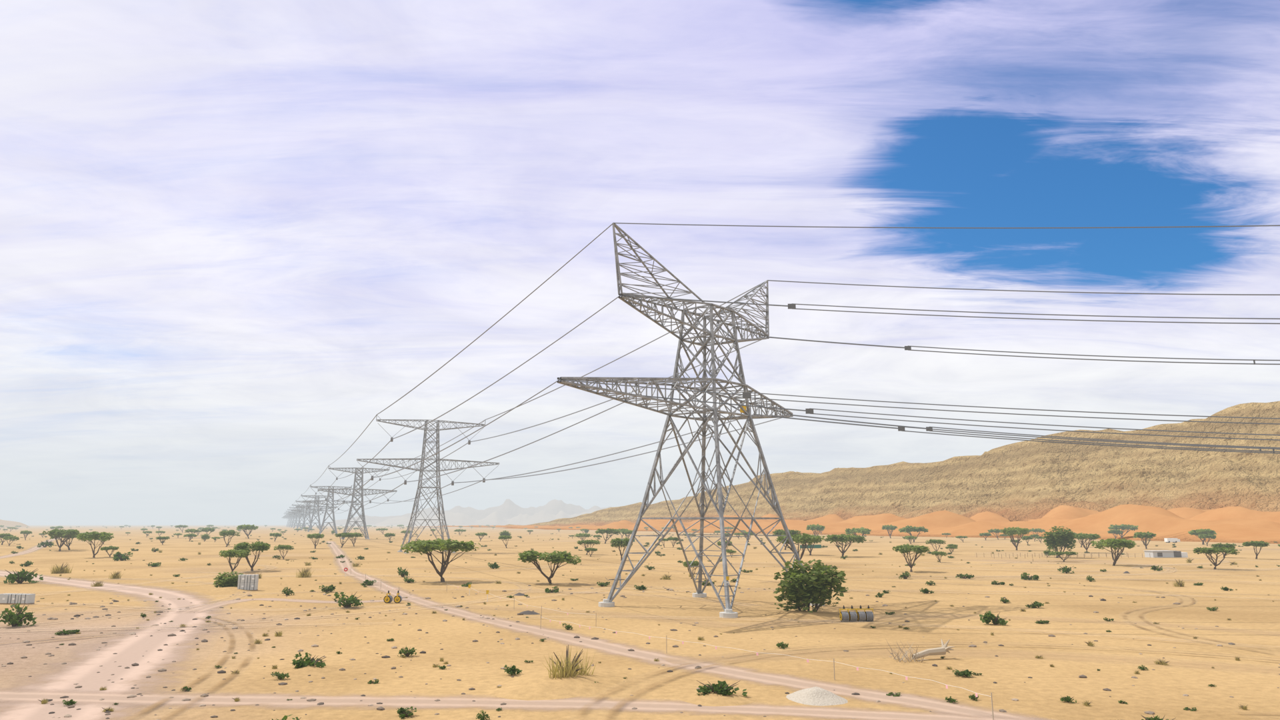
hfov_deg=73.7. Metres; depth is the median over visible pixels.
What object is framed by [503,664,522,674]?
shrub
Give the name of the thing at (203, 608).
track connector
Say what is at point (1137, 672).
tuft
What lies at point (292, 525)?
suspension tower
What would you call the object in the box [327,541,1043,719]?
track
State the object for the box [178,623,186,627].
tuft
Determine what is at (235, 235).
sky
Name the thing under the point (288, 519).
suspension tower
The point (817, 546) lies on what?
green net fence
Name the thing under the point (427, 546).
acacia
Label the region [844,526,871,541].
acacia
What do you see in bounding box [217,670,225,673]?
stone
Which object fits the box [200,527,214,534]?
acacia
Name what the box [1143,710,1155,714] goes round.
stone
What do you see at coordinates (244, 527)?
acacia
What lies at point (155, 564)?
shrub
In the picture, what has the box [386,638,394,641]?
tuft
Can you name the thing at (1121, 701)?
tuft
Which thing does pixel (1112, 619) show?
shrub
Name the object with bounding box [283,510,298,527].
suspension tower
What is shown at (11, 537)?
acacia
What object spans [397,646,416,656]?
shrub
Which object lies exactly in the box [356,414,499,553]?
suspension tower
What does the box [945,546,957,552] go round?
acacia
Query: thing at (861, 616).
stringing block
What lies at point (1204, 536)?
acacia
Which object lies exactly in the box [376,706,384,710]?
stone
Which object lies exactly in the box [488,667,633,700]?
sand hummock
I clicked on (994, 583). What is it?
round shrub
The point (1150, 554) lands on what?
pen shelter and fence
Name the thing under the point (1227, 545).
acacia
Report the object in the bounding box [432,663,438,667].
tuft
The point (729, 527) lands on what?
acacia
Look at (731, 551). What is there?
acacia
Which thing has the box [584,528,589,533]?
acacia
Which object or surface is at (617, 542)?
acacia
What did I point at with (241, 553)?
acacia
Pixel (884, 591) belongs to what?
shrub
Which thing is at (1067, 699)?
shrub
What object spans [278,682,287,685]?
stone
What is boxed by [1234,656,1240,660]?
tuft
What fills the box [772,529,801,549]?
acacia
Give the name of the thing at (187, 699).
stone
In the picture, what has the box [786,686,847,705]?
gravel pile
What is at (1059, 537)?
tree
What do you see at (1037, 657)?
tuft
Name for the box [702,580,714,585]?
round shrub
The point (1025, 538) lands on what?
acacia
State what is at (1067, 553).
acacia
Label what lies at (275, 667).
tuft
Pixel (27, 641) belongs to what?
stone
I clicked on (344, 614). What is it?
tyre marks
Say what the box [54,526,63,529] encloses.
acacia
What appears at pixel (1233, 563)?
round shrub
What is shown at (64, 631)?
round shrub
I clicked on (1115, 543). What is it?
acacia
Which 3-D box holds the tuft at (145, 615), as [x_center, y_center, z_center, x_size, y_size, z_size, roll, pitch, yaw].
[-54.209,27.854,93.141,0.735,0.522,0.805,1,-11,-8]
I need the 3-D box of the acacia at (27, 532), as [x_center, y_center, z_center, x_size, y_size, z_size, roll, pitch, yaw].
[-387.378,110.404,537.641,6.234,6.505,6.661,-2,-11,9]
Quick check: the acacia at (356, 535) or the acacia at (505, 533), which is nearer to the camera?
the acacia at (356, 535)
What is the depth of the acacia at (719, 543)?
297.27 m
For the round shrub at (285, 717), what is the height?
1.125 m
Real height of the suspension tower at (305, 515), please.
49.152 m
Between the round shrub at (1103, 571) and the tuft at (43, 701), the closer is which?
the tuft at (43, 701)
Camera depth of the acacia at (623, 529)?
604.74 m
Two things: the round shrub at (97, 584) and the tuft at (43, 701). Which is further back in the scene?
the round shrub at (97, 584)
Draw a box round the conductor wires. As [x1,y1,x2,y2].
[288,222,1279,517]
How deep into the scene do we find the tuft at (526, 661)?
62.60 m
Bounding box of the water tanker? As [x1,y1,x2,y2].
[1164,538,1179,542]
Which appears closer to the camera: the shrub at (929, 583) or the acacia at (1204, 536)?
the shrub at (929, 583)
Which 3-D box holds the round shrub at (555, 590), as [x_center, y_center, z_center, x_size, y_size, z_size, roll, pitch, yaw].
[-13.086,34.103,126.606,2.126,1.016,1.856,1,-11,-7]
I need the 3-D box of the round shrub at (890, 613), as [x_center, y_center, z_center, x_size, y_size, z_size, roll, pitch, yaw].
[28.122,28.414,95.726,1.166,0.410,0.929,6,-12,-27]
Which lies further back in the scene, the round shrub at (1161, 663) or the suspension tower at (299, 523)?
the suspension tower at (299, 523)
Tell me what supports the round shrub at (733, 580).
on the desert ground
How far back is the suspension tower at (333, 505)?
856.64 m
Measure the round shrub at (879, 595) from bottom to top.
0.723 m
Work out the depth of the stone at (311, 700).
49.00 m
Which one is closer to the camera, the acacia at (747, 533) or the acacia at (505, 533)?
the acacia at (747, 533)
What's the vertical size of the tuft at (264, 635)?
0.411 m
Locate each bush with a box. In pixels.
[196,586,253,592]
[212,571,243,587]
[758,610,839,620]
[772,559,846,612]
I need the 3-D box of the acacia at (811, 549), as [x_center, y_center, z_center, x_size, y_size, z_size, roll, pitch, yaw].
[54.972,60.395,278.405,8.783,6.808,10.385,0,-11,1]
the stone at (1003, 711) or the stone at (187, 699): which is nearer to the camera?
the stone at (1003, 711)
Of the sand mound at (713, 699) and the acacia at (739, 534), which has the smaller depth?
the sand mound at (713, 699)
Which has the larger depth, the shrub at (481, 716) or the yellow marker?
the yellow marker
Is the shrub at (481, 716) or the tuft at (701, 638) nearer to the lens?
the shrub at (481, 716)
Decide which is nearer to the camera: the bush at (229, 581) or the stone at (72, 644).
the stone at (72, 644)
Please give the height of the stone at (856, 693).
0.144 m
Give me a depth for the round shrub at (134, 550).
320.93 m
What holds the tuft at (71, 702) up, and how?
on the track left curve
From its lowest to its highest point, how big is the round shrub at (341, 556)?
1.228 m
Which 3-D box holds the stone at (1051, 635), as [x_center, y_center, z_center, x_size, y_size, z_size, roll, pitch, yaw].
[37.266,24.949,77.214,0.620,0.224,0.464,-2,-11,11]
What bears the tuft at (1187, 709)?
on the desert ground
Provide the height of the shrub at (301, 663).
1.141 m
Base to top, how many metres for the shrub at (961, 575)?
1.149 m
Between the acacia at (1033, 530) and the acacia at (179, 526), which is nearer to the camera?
the acacia at (1033, 530)
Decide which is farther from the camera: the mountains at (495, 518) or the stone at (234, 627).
the mountains at (495, 518)
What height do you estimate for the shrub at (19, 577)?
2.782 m
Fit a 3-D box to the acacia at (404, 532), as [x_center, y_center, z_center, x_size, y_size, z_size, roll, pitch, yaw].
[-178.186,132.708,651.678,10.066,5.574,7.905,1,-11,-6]
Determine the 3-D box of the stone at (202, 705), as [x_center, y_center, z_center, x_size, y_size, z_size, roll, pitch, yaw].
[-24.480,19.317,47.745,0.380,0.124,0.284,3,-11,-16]
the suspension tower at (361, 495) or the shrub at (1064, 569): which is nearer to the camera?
the shrub at (1064, 569)
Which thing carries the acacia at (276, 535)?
on the desert ground
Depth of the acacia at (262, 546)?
183.68 m
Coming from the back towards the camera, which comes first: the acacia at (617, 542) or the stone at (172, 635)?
the acacia at (617, 542)
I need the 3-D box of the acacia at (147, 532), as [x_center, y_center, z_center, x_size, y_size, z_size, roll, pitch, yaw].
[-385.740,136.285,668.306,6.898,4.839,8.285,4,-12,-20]
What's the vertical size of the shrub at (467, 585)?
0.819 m
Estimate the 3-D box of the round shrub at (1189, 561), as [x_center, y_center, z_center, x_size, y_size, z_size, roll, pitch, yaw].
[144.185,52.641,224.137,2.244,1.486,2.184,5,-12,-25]
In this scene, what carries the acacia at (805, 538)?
on the desert ground
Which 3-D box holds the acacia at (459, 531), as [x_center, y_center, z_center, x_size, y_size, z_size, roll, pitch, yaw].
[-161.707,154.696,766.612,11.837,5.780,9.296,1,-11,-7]
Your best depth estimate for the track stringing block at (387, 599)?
109.79 m
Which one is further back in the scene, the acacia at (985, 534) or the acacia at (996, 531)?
the acacia at (996, 531)
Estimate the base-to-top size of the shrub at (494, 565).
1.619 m
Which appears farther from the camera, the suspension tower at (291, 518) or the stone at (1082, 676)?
the suspension tower at (291, 518)
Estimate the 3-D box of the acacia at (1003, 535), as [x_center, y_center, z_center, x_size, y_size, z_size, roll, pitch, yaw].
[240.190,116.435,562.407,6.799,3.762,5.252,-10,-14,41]
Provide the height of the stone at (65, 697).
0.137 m
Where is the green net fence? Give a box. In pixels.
[800,544,821,548]
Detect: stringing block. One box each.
[383,590,392,603]
[393,590,401,603]
[839,605,849,621]
[848,605,857,621]
[856,605,865,621]
[865,605,873,621]
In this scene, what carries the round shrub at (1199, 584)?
on the desert ground
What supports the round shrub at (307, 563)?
on the desert ground
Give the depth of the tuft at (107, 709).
46.26 m
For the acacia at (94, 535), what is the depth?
257.60 m
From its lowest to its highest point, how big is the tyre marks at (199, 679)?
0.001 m
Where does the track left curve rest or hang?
on the desert ground
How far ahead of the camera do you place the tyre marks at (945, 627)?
82.33 m
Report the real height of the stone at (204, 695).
0.206 m
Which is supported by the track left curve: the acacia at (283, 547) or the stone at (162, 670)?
the stone at (162, 670)
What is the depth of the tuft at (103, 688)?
52.25 m
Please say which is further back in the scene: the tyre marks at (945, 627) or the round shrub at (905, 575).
the round shrub at (905, 575)
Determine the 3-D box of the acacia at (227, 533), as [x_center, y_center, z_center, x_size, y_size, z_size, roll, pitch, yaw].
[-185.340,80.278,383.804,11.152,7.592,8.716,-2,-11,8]
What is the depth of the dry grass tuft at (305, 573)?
162.68 m
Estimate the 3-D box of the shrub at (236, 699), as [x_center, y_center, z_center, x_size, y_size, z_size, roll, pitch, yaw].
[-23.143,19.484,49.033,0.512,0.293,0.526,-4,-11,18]
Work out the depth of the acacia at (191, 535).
501.88 m
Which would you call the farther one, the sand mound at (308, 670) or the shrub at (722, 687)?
the sand mound at (308, 670)
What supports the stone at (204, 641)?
on the desert ground
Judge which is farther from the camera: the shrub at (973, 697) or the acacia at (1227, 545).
the acacia at (1227, 545)
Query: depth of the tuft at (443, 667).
59.78 m
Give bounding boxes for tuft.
[38,698,48,703]
[62,699,77,705]
[99,686,107,690]
[101,706,115,711]
[140,612,147,617]
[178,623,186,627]
[180,686,191,691]
[231,669,239,673]
[254,639,263,643]
[262,632,269,636]
[272,664,277,669]
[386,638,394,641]
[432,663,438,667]
[437,665,446,669]
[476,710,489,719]
[496,707,501,710]
[524,660,533,662]
[542,644,596,679]
[696,636,705,640]
[886,692,900,696]
[945,666,952,669]
[945,696,957,702]
[972,672,981,675]
[1034,655,1043,658]
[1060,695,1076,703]
[1081,700,1090,706]
[1118,700,1127,703]
[1133,670,1139,673]
[1137,664,1148,670]
[1183,707,1196,710]
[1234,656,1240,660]
[1238,704,1247,709]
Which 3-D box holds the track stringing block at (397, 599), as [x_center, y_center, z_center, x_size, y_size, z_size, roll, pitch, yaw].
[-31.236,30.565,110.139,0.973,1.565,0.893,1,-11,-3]
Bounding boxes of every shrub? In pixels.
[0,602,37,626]
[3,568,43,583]
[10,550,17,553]
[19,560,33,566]
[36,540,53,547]
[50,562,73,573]
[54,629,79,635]
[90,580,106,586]
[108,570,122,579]
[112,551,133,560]
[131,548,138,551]
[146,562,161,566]
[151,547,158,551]
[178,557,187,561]
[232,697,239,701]
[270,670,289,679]
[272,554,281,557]
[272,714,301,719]
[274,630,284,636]
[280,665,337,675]
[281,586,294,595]
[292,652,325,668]
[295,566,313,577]
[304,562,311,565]
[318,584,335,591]
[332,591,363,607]
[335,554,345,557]
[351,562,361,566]
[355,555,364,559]
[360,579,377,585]
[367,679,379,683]
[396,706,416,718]
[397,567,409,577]
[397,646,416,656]
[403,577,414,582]
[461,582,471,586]
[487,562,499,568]
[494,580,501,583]
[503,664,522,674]
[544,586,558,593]
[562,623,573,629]
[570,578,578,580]
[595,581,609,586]
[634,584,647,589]
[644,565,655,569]
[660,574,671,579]
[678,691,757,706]
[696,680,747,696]
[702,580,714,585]
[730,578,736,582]
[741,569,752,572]
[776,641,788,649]
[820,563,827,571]
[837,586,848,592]
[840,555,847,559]
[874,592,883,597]
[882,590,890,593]
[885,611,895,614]
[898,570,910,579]
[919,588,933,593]
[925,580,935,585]
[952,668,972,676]
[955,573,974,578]
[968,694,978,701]
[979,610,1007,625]
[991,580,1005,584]
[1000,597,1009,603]
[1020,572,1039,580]
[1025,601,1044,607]
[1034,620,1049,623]
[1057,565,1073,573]
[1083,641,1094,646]
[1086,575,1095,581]
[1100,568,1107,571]
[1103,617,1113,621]
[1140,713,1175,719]
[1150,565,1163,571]
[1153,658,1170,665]
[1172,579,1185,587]
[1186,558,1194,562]
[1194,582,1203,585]
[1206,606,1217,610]
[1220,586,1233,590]
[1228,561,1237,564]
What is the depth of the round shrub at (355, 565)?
203.41 m
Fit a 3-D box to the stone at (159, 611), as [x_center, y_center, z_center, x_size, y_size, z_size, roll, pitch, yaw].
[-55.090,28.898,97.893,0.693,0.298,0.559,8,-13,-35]
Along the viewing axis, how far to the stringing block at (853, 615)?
88.81 m
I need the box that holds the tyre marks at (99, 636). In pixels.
[5,617,260,643]
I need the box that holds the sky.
[0,0,1279,524]
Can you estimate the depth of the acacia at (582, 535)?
468.07 m
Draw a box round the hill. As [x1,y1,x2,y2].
[0,519,30,527]
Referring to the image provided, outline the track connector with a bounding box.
[179,597,421,613]
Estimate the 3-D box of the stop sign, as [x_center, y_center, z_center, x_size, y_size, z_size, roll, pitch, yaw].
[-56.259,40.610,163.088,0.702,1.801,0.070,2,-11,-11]
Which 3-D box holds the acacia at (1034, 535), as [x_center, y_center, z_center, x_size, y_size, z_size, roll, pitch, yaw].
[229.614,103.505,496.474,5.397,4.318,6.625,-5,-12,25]
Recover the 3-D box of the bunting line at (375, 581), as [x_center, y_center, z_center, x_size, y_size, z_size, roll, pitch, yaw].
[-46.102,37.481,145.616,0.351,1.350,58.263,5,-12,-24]
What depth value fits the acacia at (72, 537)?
333.62 m
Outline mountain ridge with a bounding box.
[422,400,1279,543]
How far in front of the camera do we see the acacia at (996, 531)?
555.73 m
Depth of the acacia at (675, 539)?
368.55 m
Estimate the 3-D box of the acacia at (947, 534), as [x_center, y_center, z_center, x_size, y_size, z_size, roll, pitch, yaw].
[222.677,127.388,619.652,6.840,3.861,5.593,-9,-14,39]
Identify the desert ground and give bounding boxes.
[0,524,1279,719]
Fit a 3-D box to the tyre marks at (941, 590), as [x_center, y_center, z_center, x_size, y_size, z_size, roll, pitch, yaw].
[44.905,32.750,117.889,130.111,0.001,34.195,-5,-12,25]
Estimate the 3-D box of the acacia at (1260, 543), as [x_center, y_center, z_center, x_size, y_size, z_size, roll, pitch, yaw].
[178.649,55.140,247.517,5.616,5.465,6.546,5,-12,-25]
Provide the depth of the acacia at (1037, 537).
450.23 m
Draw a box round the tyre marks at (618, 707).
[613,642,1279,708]
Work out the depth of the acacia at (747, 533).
480.95 m
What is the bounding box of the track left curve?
[0,570,219,719]
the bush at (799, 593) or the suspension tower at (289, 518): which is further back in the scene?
the suspension tower at (289, 518)
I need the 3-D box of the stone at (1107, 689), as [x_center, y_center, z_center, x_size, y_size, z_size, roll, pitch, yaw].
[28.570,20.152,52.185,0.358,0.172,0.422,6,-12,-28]
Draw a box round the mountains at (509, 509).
[324,498,611,524]
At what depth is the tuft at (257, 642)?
72.51 m
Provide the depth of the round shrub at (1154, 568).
185.51 m
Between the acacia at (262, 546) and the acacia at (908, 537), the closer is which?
the acacia at (262, 546)
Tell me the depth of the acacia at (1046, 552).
261.17 m
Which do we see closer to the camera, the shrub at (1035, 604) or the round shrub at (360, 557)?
the shrub at (1035, 604)
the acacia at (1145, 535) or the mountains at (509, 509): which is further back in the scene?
the mountains at (509, 509)
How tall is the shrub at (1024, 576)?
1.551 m
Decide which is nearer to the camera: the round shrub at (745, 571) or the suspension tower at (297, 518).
the round shrub at (745, 571)
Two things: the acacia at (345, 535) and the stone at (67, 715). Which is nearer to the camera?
the stone at (67, 715)
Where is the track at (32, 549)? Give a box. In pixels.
[0,527,167,558]
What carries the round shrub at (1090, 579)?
on the desert ground
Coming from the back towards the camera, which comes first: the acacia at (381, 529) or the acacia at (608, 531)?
the acacia at (381, 529)
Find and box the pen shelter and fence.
[974,550,1187,558]
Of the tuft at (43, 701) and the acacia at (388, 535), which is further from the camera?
the acacia at (388, 535)
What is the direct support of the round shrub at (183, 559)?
on the desert ground
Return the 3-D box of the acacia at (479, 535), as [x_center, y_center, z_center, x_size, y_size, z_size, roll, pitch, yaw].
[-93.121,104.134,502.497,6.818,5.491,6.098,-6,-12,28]
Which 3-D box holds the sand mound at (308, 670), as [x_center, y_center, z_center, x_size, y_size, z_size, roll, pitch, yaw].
[-22.904,21.424,59.260,3.950,0.351,4.050,3,-11,-15]
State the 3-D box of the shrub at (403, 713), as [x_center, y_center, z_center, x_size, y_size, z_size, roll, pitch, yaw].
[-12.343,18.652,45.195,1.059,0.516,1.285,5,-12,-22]
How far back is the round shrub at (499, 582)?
145.49 m
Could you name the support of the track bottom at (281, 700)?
on the desert ground
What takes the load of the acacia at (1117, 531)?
on the desert ground
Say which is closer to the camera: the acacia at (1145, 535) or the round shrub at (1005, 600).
the round shrub at (1005, 600)
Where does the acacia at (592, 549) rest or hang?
on the desert ground
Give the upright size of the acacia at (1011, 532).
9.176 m
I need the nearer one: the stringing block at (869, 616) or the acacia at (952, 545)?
the stringing block at (869, 616)
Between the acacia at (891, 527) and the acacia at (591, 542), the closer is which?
the acacia at (591, 542)
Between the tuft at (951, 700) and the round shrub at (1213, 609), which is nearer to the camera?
the tuft at (951, 700)
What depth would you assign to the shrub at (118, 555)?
237.03 m
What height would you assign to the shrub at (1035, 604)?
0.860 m
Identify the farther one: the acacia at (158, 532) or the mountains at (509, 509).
the mountains at (509, 509)
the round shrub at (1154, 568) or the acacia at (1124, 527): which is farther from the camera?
the acacia at (1124, 527)
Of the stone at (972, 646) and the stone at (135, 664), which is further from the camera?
the stone at (972, 646)
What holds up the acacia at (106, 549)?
on the desert ground
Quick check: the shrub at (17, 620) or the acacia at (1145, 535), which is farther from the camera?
the acacia at (1145, 535)
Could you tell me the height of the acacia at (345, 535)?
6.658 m
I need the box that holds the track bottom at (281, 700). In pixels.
[0,690,1034,719]
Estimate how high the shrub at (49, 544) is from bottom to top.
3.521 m
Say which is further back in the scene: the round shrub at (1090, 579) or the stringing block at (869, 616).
the round shrub at (1090, 579)
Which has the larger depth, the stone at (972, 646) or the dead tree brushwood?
the stone at (972, 646)
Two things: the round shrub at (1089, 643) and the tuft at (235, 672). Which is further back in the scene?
the round shrub at (1089, 643)
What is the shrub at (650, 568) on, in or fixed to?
on the desert ground
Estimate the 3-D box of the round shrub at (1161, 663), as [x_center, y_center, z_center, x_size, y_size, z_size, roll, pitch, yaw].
[37.793,21.862,61.755,1.090,0.456,1.120,0,-11,2]
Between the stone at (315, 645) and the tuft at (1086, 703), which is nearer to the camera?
the tuft at (1086, 703)
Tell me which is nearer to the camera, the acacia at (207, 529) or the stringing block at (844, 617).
the stringing block at (844, 617)
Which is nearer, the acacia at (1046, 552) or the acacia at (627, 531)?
the acacia at (1046, 552)
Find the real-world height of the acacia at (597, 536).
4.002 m
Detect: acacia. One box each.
[0,533,13,544]
[3,535,19,545]
[6,526,16,531]
[20,530,31,539]
[42,528,81,551]
[50,533,81,549]
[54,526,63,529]
[76,531,113,557]
[100,546,119,557]
[142,530,151,536]
[155,530,165,536]
[156,536,169,544]
[173,533,181,537]
[174,524,187,532]
[183,533,197,541]
[184,528,198,538]
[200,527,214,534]
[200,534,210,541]
[211,536,220,541]
[218,530,241,546]
[218,549,251,573]
[232,541,270,571]
[236,524,258,538]
[269,532,281,541]
[274,544,293,559]
[306,533,323,548]
[335,532,354,547]
[346,532,363,546]
[376,528,387,533]
[384,532,395,541]
[400,530,413,536]
[400,538,480,581]
[453,529,466,534]
[475,532,487,541]
[498,530,511,539]
[498,535,512,547]
[517,550,581,583]
[574,532,591,540]
[576,539,601,554]
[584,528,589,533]
[584,548,597,556]
[593,534,601,540]
[594,528,620,543]
[609,537,632,560]
[616,528,627,538]
[620,529,632,538]
[658,538,668,547]
[666,537,680,547]
[682,560,704,578]
[716,541,732,550]
[724,526,733,530]
[726,550,736,557]
[734,532,741,539]
[740,531,755,541]
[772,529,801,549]
[775,532,821,559]
[798,534,821,555]
[806,524,825,535]
[821,534,866,556]
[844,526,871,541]
[881,524,897,538]
[892,543,929,571]
[898,525,928,541]
[902,535,917,543]
[925,538,945,551]
[930,550,947,562]
[942,532,951,537]
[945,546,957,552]
[946,544,957,551]
[955,536,967,541]
[978,532,991,539]
[987,528,1001,539]
[999,534,1009,539]
[1001,526,1029,550]
[1020,536,1033,544]
[1026,528,1045,534]
[1029,534,1039,541]
[1034,536,1043,543]
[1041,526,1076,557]
[1042,550,1051,557]
[1048,551,1077,561]
[1070,532,1100,551]
[1074,537,1090,547]
[1090,538,1136,565]
[1107,529,1123,539]
[1108,524,1138,537]
[1133,531,1156,549]
[1188,528,1217,544]
[1192,546,1239,569]
[1198,534,1215,545]
[1210,543,1235,557]
[1242,540,1269,559]
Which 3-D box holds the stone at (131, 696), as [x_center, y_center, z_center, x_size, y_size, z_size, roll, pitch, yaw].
[-29.874,19.761,50.172,0.558,0.160,0.474,7,-13,-33]
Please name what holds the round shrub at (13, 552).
on the desert ground
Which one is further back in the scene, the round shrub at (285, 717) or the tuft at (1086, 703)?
the tuft at (1086, 703)
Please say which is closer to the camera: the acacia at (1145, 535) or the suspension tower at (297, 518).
the acacia at (1145, 535)
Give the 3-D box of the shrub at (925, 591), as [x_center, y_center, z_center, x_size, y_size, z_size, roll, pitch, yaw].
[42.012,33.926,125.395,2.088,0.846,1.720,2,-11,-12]
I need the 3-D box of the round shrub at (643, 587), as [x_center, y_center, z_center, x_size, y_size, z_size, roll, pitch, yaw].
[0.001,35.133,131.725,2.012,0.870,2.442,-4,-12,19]
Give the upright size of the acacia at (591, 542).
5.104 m
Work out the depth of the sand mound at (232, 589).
128.31 m
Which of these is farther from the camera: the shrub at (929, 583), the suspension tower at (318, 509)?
the suspension tower at (318, 509)
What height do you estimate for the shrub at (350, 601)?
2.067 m
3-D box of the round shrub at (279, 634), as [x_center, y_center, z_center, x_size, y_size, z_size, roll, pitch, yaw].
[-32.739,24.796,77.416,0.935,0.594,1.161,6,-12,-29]
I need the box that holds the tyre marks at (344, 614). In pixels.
[188,575,529,625]
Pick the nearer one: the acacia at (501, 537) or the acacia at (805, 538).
the acacia at (805, 538)
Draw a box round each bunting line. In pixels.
[350,568,399,592]
[446,582,596,616]
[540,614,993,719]
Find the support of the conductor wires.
attached to the suspension tower at (437, 459)
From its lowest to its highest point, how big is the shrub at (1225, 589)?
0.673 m
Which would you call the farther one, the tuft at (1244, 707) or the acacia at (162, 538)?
the acacia at (162, 538)
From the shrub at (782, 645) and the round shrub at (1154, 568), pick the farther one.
the round shrub at (1154, 568)
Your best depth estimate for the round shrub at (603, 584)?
139.30 m
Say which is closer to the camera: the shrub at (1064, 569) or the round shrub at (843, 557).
the shrub at (1064, 569)
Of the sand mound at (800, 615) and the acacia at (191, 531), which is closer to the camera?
the sand mound at (800, 615)
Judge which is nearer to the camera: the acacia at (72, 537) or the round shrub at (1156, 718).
the round shrub at (1156, 718)
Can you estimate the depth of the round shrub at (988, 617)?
86.17 m
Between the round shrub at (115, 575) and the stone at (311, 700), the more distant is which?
the round shrub at (115, 575)
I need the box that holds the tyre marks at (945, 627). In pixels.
[469,616,1184,641]
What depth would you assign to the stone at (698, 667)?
60.02 m
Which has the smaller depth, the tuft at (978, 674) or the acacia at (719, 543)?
the tuft at (978, 674)
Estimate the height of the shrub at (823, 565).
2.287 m
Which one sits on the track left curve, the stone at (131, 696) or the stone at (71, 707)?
the stone at (71, 707)
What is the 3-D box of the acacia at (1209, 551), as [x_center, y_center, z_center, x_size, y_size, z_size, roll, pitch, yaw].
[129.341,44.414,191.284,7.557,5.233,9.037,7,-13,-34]
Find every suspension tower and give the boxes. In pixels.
[281,513,293,526]
[282,512,299,527]
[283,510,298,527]
[284,508,304,527]
[286,506,309,528]
[288,504,315,529]
[291,500,323,529]
[295,494,336,531]
[302,484,356,533]
[317,465,397,539]
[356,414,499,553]
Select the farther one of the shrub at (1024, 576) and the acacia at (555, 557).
the shrub at (1024, 576)
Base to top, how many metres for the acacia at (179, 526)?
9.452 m
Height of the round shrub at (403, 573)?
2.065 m
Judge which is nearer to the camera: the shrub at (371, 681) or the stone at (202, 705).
the stone at (202, 705)
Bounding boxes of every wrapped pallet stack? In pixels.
[0,593,35,604]
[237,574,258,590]
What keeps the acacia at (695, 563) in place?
on the desert ground
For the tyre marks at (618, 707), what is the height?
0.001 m
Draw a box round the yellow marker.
[486,590,489,598]
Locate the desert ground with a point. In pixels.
(1249, 679)
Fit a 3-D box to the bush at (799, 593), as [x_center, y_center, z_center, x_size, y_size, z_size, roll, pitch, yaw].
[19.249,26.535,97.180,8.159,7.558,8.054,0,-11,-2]
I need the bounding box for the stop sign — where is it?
[344,567,347,574]
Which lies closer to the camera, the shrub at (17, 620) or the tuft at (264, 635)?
the tuft at (264, 635)
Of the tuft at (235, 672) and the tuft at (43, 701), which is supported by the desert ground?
the tuft at (235, 672)
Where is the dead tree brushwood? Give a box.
[885,638,954,662]
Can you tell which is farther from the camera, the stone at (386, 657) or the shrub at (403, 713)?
the stone at (386, 657)
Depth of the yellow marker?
111.58 m
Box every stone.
[22,640,29,642]
[60,696,69,697]
[64,714,71,717]
[67,705,74,707]
[68,642,75,645]
[126,694,136,697]
[131,662,138,665]
[156,610,163,613]
[157,668,166,671]
[167,633,176,635]
[182,698,190,700]
[198,704,205,706]
[200,693,208,697]
[201,639,207,642]
[210,715,217,717]
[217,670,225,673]
[231,626,237,629]
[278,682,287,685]
[306,698,315,701]
[311,644,318,646]
[317,702,323,705]
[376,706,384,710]
[381,655,389,657]
[694,666,701,668]
[851,692,859,695]
[968,644,976,647]
[998,709,1006,712]
[1010,698,1018,701]
[1048,634,1055,636]
[1078,674,1087,677]
[1102,688,1111,691]
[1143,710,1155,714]
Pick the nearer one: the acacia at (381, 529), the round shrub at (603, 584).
the round shrub at (603, 584)
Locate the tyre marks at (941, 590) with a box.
[542,588,1277,599]
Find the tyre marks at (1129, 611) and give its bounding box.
[926,578,1255,650]
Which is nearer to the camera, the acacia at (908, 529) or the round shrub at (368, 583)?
the round shrub at (368, 583)
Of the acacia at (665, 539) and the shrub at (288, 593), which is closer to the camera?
the shrub at (288, 593)
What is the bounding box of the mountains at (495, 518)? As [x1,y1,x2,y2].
[374,509,599,525]
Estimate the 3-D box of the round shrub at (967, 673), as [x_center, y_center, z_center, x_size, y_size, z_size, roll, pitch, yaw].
[21.503,20.934,57.095,1.298,0.526,1.575,0,-11,0]
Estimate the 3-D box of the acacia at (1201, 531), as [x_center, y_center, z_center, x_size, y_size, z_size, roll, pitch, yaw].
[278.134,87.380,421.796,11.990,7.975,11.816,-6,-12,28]
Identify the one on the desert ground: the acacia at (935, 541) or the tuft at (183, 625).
the acacia at (935, 541)
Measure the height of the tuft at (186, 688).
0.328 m
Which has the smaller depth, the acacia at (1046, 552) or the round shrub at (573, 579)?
the round shrub at (573, 579)
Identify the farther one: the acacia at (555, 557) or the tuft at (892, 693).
the acacia at (555, 557)
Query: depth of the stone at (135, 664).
61.22 m
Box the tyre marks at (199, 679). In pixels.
[142,619,253,711]
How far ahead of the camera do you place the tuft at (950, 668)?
59.73 m
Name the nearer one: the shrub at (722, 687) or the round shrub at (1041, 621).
the shrub at (722, 687)
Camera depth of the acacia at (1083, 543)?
374.85 m
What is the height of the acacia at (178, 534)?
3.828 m
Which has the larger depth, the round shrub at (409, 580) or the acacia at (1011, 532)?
the acacia at (1011, 532)
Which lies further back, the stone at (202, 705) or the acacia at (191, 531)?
the acacia at (191, 531)
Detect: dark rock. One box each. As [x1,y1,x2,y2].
[513,592,525,595]
[520,610,539,614]
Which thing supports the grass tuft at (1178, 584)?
on the desert ground

